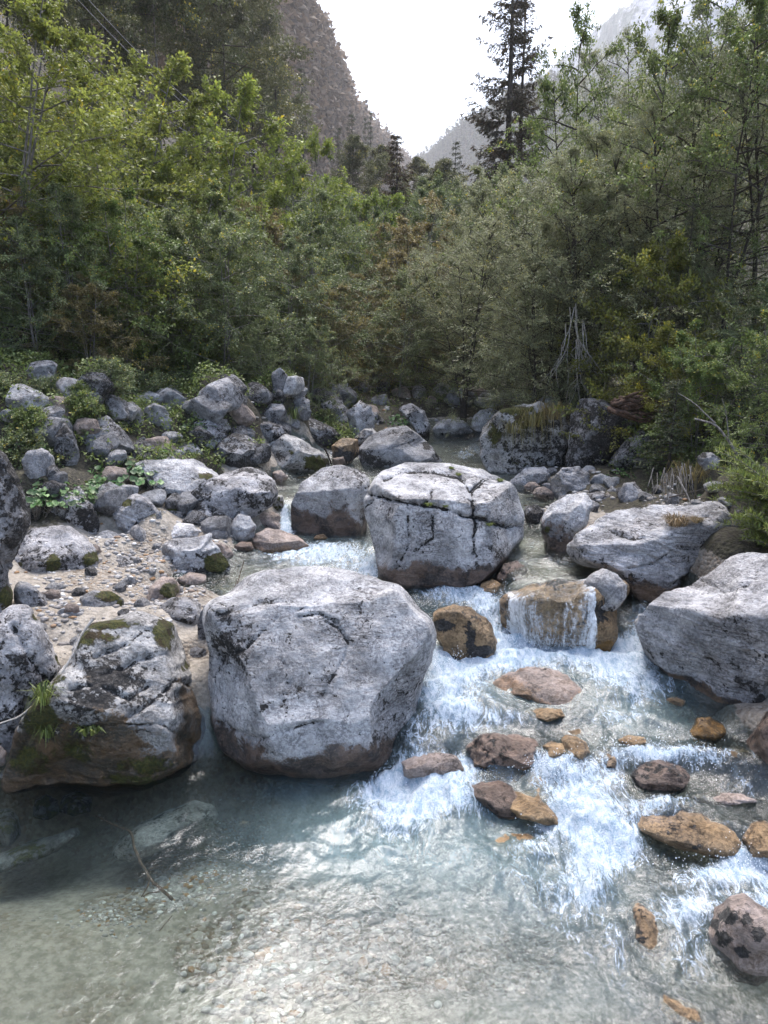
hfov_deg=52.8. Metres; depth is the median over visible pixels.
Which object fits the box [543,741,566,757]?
stone
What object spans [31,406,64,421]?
stone
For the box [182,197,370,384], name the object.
leafy bush
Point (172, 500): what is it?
stone
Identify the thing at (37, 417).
shrub
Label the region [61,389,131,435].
shrub
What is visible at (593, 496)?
rock
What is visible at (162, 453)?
leafy plant
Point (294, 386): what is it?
stone
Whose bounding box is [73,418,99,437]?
stone
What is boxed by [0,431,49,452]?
leafy plant
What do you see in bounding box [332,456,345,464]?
stone
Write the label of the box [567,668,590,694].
branch
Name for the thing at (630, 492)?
rock
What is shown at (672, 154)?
willow
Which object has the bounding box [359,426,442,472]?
boulder
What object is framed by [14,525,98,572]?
boulder
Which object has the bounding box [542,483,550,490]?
rock
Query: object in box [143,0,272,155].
forest tree
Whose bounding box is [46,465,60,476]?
stone
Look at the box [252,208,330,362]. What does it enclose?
leafy bush
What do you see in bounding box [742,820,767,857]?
boulder
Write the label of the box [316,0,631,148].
sky
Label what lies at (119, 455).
stone
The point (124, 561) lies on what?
stone
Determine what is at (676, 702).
stone
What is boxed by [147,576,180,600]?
stone
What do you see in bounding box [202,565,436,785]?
boulder
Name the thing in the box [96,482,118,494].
stone
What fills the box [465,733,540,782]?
boulder
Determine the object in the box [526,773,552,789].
stone
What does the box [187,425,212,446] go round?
stone
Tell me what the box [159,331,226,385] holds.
leafy bush
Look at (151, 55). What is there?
forest tree
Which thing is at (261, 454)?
stone
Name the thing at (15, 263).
leafy bush
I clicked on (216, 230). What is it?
leafy bush
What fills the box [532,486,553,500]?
rock
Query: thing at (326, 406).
boulder
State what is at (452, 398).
stone
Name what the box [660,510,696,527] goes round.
grass tuft
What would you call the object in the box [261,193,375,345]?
leafy bush
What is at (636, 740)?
stone
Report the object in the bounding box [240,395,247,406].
stone
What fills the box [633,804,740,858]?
boulder
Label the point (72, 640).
stone
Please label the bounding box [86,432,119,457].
stone
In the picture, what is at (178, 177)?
yellow green bush
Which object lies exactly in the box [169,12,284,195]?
forest tree
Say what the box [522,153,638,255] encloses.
leafy bush
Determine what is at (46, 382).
shrub
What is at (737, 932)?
boulder
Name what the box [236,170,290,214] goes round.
leafy bush
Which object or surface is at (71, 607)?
stone
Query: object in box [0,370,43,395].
shrub
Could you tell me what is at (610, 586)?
boulder
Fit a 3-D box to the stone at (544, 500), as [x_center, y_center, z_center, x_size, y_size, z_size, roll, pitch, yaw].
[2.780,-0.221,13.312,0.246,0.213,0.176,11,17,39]
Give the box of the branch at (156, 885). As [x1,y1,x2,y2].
[95,815,173,900]
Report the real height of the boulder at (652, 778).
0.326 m
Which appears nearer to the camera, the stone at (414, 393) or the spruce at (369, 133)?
the stone at (414, 393)
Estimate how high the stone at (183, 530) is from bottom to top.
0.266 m
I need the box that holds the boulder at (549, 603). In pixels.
[499,579,629,657]
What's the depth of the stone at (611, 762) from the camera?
6.80 m
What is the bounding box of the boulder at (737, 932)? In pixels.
[706,893,767,985]
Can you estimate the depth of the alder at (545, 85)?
17.64 m
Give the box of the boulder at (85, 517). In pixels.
[50,492,99,534]
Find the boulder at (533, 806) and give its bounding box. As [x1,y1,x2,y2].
[510,788,557,825]
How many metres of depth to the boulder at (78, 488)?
10.96 m
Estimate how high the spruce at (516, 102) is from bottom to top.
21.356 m
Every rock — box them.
[355,428,376,444]
[373,412,385,423]
[480,579,502,601]
[496,560,527,589]
[510,466,549,489]
[524,482,539,492]
[524,504,544,527]
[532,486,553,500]
[538,395,555,405]
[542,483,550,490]
[582,465,594,471]
[587,492,609,500]
[590,474,609,483]
[607,486,616,491]
[618,482,642,501]
[662,492,679,504]
[697,452,719,470]
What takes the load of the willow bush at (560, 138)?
on the ground
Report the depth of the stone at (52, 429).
11.61 m
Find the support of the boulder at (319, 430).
on the ground
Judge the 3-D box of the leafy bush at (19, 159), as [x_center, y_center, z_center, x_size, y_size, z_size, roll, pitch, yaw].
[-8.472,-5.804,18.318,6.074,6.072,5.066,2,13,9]
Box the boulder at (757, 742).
[746,711,767,779]
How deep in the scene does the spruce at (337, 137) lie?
83.24 m
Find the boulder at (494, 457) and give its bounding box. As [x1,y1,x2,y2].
[479,401,568,474]
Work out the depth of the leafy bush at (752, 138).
41.84 m
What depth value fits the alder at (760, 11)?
13.83 m
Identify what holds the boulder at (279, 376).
on the boulder
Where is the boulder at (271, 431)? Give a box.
[260,421,286,443]
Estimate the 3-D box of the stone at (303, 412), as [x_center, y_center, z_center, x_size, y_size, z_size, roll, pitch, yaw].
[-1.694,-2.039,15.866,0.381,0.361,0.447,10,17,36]
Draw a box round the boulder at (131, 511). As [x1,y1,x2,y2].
[112,493,158,531]
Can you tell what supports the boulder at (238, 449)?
on the ground
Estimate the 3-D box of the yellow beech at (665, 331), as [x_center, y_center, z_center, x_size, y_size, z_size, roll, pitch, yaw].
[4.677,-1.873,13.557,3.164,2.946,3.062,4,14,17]
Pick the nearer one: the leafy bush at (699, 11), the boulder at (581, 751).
the boulder at (581, 751)
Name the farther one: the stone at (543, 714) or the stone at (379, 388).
the stone at (379, 388)
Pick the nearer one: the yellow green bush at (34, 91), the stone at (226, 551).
the stone at (226, 551)
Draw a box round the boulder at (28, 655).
[0,604,60,755]
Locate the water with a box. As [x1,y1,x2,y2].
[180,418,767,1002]
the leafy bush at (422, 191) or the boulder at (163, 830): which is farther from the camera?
the leafy bush at (422, 191)
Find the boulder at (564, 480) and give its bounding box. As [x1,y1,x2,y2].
[550,466,589,498]
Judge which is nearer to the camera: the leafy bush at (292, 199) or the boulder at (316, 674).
the boulder at (316, 674)
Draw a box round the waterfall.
[506,579,597,657]
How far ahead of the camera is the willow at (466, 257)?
18.44 m
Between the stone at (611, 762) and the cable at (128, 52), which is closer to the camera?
the stone at (611, 762)
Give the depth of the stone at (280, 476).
14.04 m
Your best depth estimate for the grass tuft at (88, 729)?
6.60 m
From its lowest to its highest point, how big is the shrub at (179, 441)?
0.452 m
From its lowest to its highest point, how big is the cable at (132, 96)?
1.324 m
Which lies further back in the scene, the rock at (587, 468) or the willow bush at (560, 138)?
the willow bush at (560, 138)
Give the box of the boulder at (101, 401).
[73,390,103,411]
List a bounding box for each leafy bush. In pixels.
[0,138,141,333]
[0,174,162,363]
[0,182,61,323]
[0,214,55,311]
[0,215,104,360]
[5,269,169,394]
[19,185,228,395]
[23,166,185,362]
[46,295,142,398]
[56,200,280,382]
[75,177,331,391]
[77,144,199,207]
[95,293,190,383]
[99,208,244,380]
[127,205,319,389]
[141,186,267,341]
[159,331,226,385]
[165,255,293,381]
[166,234,283,369]
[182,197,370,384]
[191,228,378,390]
[207,194,249,251]
[211,253,351,390]
[229,321,299,383]
[230,269,383,396]
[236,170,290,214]
[241,161,377,279]
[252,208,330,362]
[252,316,360,416]
[253,207,411,386]
[257,186,405,368]
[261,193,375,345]
[299,179,374,269]
[320,211,433,369]
[321,271,427,390]
[324,186,455,295]
[330,261,476,401]
[342,190,498,375]
[352,248,483,391]
[359,173,491,357]
[364,224,499,353]
[364,226,443,353]
[372,174,462,295]
[376,177,471,298]
[383,252,524,389]
[407,169,469,316]
[428,161,571,358]
[456,157,645,341]
[483,183,625,347]
[505,126,702,310]
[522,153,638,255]
[594,0,767,257]
[601,318,767,489]
[628,82,743,219]
[669,273,767,421]
[673,307,767,467]
[717,38,767,226]
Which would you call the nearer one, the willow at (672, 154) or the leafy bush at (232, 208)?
the willow at (672, 154)
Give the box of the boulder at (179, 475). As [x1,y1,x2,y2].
[134,459,217,497]
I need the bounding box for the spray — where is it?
[310,539,767,891]
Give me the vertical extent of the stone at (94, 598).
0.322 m
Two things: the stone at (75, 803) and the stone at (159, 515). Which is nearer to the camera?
the stone at (75, 803)
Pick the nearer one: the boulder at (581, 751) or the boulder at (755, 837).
the boulder at (755, 837)
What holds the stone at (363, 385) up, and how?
on the ground
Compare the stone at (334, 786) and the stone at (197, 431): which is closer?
the stone at (334, 786)
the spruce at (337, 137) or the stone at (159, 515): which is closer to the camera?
the stone at (159, 515)
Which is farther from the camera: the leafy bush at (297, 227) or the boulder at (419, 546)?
the leafy bush at (297, 227)
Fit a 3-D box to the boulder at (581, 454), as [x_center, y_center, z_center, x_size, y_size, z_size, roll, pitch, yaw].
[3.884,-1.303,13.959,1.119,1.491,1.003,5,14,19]
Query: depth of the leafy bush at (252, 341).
15.94 m
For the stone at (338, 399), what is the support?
on the ground
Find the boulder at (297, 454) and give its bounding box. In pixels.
[269,434,329,477]
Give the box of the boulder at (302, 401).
[293,396,309,409]
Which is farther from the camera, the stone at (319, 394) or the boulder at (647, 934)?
the stone at (319, 394)
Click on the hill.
(441, 144)
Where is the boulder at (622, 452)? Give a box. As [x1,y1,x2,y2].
[606,430,656,469]
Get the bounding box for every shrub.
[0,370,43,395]
[0,407,24,433]
[0,421,75,468]
[1,405,80,450]
[27,371,65,396]
[54,380,92,398]
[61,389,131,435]
[77,354,144,400]
[123,368,183,399]
[165,434,187,445]
[317,407,338,423]
[345,389,368,406]
[704,440,767,512]
[713,491,767,547]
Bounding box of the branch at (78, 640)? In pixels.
[0,619,93,723]
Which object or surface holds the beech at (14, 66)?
on the ground
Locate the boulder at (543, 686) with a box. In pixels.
[484,664,582,711]
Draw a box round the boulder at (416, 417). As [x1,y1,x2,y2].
[399,403,430,440]
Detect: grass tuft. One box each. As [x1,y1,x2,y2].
[20,679,63,721]
[27,722,62,754]
[74,724,105,736]
[178,449,205,458]
[284,406,300,422]
[493,418,533,452]
[502,406,558,462]
[520,399,574,443]
[642,463,696,505]
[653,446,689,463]
[656,456,719,498]
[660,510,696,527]
[687,515,705,522]
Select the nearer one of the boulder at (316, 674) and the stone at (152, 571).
the boulder at (316, 674)
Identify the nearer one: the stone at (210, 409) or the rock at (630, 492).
the rock at (630, 492)
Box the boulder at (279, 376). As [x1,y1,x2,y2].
[271,368,287,404]
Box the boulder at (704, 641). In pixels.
[634,552,767,717]
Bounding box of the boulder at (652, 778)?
[631,759,689,799]
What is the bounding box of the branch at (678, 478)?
[677,476,690,502]
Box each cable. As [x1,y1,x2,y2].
[31,8,255,152]
[78,0,257,159]
[89,0,312,175]
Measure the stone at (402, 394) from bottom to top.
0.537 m
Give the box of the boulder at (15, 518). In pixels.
[0,450,30,612]
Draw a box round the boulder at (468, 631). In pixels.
[433,604,497,660]
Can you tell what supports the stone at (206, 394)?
on the ground
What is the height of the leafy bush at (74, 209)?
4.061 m
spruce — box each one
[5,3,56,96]
[62,13,106,113]
[109,1,142,148]
[167,60,195,172]
[183,32,222,185]
[233,31,270,200]
[252,40,309,209]
[291,67,326,195]
[329,127,349,198]
[345,113,369,198]
[358,117,369,202]
[364,112,377,294]
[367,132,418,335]
[445,141,463,219]
[448,0,557,294]
[470,0,550,272]
[632,377,697,492]
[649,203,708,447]
[696,345,760,467]
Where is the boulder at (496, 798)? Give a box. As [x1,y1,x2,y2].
[465,780,517,820]
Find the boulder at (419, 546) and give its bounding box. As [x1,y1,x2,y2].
[363,462,524,593]
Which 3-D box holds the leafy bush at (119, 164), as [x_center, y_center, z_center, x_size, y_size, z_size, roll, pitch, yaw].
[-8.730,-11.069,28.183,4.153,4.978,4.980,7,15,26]
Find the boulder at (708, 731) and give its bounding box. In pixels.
[688,717,726,747]
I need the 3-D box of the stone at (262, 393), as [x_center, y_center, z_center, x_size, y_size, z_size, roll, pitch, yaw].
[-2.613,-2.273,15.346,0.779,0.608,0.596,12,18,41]
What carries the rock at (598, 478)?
on the ground
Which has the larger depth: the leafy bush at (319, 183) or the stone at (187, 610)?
the leafy bush at (319, 183)
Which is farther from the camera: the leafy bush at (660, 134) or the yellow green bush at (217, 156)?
the leafy bush at (660, 134)
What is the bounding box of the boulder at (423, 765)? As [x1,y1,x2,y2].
[401,752,464,778]
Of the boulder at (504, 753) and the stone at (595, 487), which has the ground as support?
the stone at (595, 487)
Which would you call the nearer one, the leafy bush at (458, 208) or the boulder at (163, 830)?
the boulder at (163, 830)
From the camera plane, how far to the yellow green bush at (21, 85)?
22.97 m
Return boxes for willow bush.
[430,204,540,370]
[464,182,537,311]
[472,232,607,388]
[484,220,543,364]
[512,22,740,232]
[547,86,687,168]
[618,44,767,262]
[687,51,767,223]
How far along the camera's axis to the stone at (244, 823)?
6.61 m
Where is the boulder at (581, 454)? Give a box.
[564,398,630,468]
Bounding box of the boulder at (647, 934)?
[625,897,670,961]
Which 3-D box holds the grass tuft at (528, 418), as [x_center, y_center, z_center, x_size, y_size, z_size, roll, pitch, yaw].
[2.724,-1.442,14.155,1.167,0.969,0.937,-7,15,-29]
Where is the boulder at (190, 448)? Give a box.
[174,442,202,454]
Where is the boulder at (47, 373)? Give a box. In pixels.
[41,371,56,392]
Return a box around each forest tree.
[0,0,84,127]
[0,0,169,117]
[0,0,204,106]
[62,0,185,113]
[101,0,234,148]
[115,1,200,144]
[141,0,322,208]
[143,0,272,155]
[153,0,299,154]
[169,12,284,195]
[202,0,316,175]
[329,134,393,231]
[346,143,413,245]
[399,155,439,217]
[412,157,468,222]
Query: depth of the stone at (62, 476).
10.78 m
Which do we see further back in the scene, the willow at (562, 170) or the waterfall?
the willow at (562, 170)
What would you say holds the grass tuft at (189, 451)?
on the ground
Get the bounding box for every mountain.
[405,119,450,157]
[538,0,767,78]
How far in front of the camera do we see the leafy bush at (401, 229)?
24.99 m
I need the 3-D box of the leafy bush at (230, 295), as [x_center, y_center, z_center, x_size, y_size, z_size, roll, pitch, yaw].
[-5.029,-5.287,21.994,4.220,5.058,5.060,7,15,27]
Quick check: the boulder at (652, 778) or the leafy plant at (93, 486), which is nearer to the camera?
the boulder at (652, 778)
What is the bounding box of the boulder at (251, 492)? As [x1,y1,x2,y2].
[191,467,277,519]
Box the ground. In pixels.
[0,9,767,1023]
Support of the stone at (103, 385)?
on the ground
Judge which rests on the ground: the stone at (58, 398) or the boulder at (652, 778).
the stone at (58, 398)
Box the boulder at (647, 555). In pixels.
[566,501,731,607]
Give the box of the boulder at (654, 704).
[647,697,666,708]
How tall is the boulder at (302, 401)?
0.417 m
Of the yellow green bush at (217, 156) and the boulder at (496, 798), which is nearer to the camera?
the boulder at (496, 798)
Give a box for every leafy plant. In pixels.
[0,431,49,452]
[20,478,79,520]
[31,481,97,512]
[85,476,124,503]
[88,457,163,490]
[147,448,184,459]
[180,416,214,432]
[387,414,409,426]
[605,467,635,478]
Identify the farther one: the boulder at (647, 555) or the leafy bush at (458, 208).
the leafy bush at (458, 208)
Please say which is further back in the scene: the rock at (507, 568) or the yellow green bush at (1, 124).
the yellow green bush at (1, 124)
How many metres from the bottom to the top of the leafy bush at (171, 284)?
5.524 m
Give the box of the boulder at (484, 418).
[470,408,497,434]
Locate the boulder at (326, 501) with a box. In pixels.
[291,465,369,547]
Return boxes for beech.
[0,0,219,359]
[0,51,201,332]
[33,48,250,307]
[106,72,337,369]
[209,125,371,355]
[548,226,758,442]
[559,320,752,467]
[717,296,767,366]
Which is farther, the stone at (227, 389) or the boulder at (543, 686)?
the stone at (227, 389)
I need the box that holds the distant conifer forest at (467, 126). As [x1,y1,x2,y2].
[415,62,766,253]
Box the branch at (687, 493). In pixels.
[669,487,707,497]
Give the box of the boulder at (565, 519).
[541,493,592,560]
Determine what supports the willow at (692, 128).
on the ground
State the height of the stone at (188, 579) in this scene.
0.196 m
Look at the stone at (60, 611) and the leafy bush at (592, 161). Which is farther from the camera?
the leafy bush at (592, 161)
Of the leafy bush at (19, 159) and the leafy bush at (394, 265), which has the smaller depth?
the leafy bush at (19, 159)
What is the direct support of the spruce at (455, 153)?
on the ground
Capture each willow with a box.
[370,209,567,436]
[392,160,623,394]
[438,141,748,414]
[443,237,644,420]
[453,187,672,424]
[472,146,715,403]
[484,97,767,413]
[510,145,767,397]
[582,18,767,363]
[596,253,754,425]
[630,8,767,342]
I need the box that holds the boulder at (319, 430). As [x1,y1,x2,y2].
[309,417,340,446]
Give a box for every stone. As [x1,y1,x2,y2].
[0,409,17,422]
[0,745,6,766]
[0,808,20,846]
[0,828,79,873]
[5,384,48,412]
[13,581,47,606]
[25,496,45,518]
[26,360,57,380]
[30,416,72,448]
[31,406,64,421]
[33,794,58,819]
[40,480,66,498]
[42,589,60,598]
[45,582,65,589]
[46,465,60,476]
[48,471,67,483]
[49,396,71,416]
[56,377,86,396]
[57,607,84,615]
[59,791,92,815]
[64,603,79,612]
[69,634,78,644]
[71,587,85,595]
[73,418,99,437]
[79,372,115,399]
[80,590,123,606]
[85,566,96,575]
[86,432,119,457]
[94,487,128,515]
[94,545,101,552]
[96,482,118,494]
[97,530,118,537]
[98,466,129,484]
[105,395,129,421]
[106,450,126,465]
[112,580,126,591]
[116,419,132,427]
[117,556,134,566]
[117,608,129,615]
[120,485,138,494]
[123,576,137,584]
[127,402,137,420]
[129,524,145,540]
[130,439,158,460]
[132,391,159,406]
[133,557,141,563]
[133,597,150,606]
[140,489,166,505]
[144,436,175,456]
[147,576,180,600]
[149,569,155,574]
[152,543,160,548]
[155,388,185,410]
[156,510,161,518]
[160,597,201,624]
[162,431,182,443]
[165,493,180,508]
[165,507,183,517]
[171,522,198,538]
[177,491,198,515]
[177,572,206,586]
[182,399,192,413]
[183,510,208,524]
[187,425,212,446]
[188,395,231,423]
[190,646,206,657]
[197,377,244,411]
[197,606,205,640]
[200,391,209,398]
[200,516,232,536]
[206,530,227,538]
[215,542,233,558]
[219,419,230,431]
[220,374,247,393]
[228,403,255,426]
[229,425,248,436]
[231,514,255,541]
[234,541,253,553]
[239,821,248,826]
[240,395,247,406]
[246,382,272,405]
[247,427,254,437]
[250,443,270,464]
[264,403,285,420]
[271,388,283,400]
[271,420,291,434]
[272,470,287,484]
[273,495,283,510]
[283,376,304,397]
[291,420,300,429]
[293,393,304,398]
[294,406,311,420]
[299,387,307,394]
[310,387,327,404]
[313,534,328,542]
[321,784,346,787]
[325,390,344,404]
[329,403,348,422]
[332,384,357,406]
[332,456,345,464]
[353,381,370,392]
[370,405,378,413]
[371,394,390,405]
[374,382,390,391]
[391,387,410,397]
[412,384,425,397]
[425,396,437,405]
[432,383,450,394]
[444,387,475,407]
[470,387,484,396]
[474,390,504,407]
[489,833,544,857]
[524,705,564,722]
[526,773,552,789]
[537,497,549,502]
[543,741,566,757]
[547,468,556,474]
[548,766,567,783]
[559,724,584,737]
[589,483,605,492]
[590,500,599,511]
[600,749,620,769]
[603,477,619,487]
[618,735,646,746]
[638,491,651,500]
[651,485,663,493]
[658,992,704,1023]
[664,696,685,708]
[687,499,702,504]
[689,792,756,806]
[703,481,722,492]
[716,497,731,507]
[724,746,749,760]
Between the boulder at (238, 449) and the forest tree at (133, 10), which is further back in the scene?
the forest tree at (133, 10)
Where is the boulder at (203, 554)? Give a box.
[162,533,229,580]
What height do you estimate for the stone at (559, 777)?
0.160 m
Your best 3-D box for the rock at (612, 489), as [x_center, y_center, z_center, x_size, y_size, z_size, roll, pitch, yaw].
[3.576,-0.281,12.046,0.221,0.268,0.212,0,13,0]
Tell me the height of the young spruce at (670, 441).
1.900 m
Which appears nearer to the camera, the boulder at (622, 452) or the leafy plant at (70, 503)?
the leafy plant at (70, 503)
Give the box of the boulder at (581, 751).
[561,735,590,762]
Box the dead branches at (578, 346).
[548,303,606,403]
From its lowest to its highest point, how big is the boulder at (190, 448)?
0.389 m
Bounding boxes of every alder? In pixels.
[441,0,667,394]
[495,0,767,415]
[573,0,767,364]
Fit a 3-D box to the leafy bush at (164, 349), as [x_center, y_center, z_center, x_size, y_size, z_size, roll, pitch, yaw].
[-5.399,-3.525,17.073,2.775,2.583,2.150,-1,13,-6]
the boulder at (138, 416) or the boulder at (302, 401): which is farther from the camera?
the boulder at (302, 401)
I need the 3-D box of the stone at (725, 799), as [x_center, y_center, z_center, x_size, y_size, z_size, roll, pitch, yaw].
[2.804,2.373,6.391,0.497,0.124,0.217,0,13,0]
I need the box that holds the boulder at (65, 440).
[52,422,79,465]
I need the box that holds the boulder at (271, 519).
[259,511,280,529]
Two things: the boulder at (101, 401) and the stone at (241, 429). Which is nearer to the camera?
the boulder at (101, 401)
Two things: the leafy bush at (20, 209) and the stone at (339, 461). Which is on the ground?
the leafy bush at (20, 209)
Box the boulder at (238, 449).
[213,433,262,469]
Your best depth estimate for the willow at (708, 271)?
14.48 m
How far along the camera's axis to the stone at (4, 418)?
11.60 m
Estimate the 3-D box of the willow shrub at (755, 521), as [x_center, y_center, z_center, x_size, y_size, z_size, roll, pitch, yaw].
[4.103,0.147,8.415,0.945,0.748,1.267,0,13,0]
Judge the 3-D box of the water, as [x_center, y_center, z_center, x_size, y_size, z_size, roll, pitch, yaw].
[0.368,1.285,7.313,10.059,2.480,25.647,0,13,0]
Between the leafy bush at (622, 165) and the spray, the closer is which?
the spray
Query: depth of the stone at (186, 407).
13.73 m
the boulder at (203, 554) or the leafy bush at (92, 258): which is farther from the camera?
the leafy bush at (92, 258)
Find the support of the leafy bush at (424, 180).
on the ground
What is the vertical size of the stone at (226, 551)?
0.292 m
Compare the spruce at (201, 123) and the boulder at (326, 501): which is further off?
the spruce at (201, 123)
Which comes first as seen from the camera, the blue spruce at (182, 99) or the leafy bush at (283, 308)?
the leafy bush at (283, 308)
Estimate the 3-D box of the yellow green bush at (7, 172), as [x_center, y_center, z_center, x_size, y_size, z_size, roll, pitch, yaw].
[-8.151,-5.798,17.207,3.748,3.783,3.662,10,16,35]
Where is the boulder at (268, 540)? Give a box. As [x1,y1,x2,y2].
[252,528,308,558]
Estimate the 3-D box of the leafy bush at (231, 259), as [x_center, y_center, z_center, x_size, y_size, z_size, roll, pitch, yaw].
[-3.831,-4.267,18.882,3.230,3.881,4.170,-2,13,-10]
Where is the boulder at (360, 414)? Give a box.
[347,400,374,436]
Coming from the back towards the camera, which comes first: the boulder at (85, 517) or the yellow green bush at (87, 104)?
the yellow green bush at (87, 104)
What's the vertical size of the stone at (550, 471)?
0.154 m
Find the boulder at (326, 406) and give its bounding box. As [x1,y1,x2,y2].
[321,398,334,410]
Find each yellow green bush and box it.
[0,74,100,168]
[0,122,76,187]
[0,163,75,309]
[1,52,18,99]
[4,167,195,366]
[19,76,62,139]
[71,85,97,112]
[74,125,145,197]
[90,93,121,120]
[95,122,135,177]
[126,172,216,336]
[135,131,237,219]
[135,183,188,257]
[198,182,262,283]
[204,152,248,215]
[298,173,361,268]
[312,187,413,350]
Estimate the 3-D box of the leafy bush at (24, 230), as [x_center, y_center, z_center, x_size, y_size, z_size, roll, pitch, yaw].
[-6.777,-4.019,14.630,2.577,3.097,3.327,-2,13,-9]
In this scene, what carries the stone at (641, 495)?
on the ground
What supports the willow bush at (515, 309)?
on the ground
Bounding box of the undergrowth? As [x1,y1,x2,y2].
[0,289,767,484]
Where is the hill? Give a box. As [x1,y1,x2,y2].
[420,76,767,270]
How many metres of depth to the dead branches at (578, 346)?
14.79 m
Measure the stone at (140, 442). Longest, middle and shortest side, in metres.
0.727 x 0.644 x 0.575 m
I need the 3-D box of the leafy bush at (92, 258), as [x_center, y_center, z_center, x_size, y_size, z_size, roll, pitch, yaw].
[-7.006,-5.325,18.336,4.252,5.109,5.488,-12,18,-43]
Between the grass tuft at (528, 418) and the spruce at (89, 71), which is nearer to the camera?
the grass tuft at (528, 418)
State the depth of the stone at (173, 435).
13.35 m
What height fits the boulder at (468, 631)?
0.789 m
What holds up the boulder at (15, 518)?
on the ground
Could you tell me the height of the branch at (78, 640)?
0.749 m
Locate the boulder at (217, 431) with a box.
[192,419,226,448]
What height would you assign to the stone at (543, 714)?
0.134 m
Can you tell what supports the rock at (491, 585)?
on the ground
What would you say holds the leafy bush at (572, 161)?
on the ground
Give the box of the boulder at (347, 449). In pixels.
[331,438,358,464]
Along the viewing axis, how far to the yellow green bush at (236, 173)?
42.17 m
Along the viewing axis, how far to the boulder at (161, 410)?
13.53 m
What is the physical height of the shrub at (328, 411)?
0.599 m
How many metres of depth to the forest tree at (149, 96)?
39.91 m
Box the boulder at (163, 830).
[112,800,218,861]
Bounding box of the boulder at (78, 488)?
[74,486,85,496]
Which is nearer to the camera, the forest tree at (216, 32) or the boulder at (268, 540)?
the boulder at (268, 540)
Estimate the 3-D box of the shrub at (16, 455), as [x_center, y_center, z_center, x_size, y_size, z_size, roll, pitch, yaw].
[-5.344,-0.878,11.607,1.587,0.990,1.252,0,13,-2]
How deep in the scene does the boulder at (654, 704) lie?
7.66 m
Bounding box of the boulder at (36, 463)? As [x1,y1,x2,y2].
[21,448,54,478]
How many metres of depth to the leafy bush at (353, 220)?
24.82 m
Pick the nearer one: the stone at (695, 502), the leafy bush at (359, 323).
the stone at (695, 502)
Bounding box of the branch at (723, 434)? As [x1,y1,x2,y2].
[678,393,741,460]
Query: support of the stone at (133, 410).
on the ground
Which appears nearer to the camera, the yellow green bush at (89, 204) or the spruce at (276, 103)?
the yellow green bush at (89, 204)
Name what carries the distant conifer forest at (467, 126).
on the hill
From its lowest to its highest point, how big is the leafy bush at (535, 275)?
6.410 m
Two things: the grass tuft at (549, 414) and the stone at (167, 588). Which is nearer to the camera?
the stone at (167, 588)
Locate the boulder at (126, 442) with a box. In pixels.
[81,416,133,453]
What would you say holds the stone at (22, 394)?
on the ground
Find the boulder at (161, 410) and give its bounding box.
[144,403,172,428]
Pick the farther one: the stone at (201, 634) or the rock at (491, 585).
the rock at (491, 585)
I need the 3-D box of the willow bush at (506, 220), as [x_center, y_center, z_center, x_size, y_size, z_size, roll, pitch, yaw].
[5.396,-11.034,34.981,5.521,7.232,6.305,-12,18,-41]
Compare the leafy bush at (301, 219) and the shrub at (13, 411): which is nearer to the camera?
the shrub at (13, 411)
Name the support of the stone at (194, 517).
on the ground
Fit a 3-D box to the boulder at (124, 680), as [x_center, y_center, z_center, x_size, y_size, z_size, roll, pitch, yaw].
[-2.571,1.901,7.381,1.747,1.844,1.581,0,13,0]
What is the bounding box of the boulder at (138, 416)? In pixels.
[129,401,143,425]
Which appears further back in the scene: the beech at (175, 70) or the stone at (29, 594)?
the beech at (175, 70)
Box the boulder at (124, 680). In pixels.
[1,611,205,797]
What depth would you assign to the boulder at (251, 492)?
11.66 m
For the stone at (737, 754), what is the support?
in the water
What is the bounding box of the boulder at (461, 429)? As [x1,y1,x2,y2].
[432,419,472,437]
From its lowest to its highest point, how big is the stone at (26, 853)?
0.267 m
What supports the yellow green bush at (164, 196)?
on the ground
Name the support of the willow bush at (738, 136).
on the ground
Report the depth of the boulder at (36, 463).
10.77 m
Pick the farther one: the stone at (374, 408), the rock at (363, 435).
the stone at (374, 408)
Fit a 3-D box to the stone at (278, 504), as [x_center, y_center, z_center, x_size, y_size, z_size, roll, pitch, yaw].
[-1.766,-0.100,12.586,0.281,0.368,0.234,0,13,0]
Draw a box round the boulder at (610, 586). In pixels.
[584,569,626,611]
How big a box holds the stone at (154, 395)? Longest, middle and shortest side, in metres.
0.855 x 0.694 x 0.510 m
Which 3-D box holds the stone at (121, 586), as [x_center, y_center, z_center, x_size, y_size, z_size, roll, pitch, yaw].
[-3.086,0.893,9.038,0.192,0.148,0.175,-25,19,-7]
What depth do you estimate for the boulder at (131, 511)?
10.88 m
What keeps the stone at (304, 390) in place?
on the ground
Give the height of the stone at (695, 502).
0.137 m
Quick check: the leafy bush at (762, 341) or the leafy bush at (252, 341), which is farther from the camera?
the leafy bush at (252, 341)
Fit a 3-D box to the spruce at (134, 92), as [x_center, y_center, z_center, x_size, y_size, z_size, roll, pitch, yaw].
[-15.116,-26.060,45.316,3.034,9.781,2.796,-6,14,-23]
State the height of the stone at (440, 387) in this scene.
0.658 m
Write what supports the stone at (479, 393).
on the ground

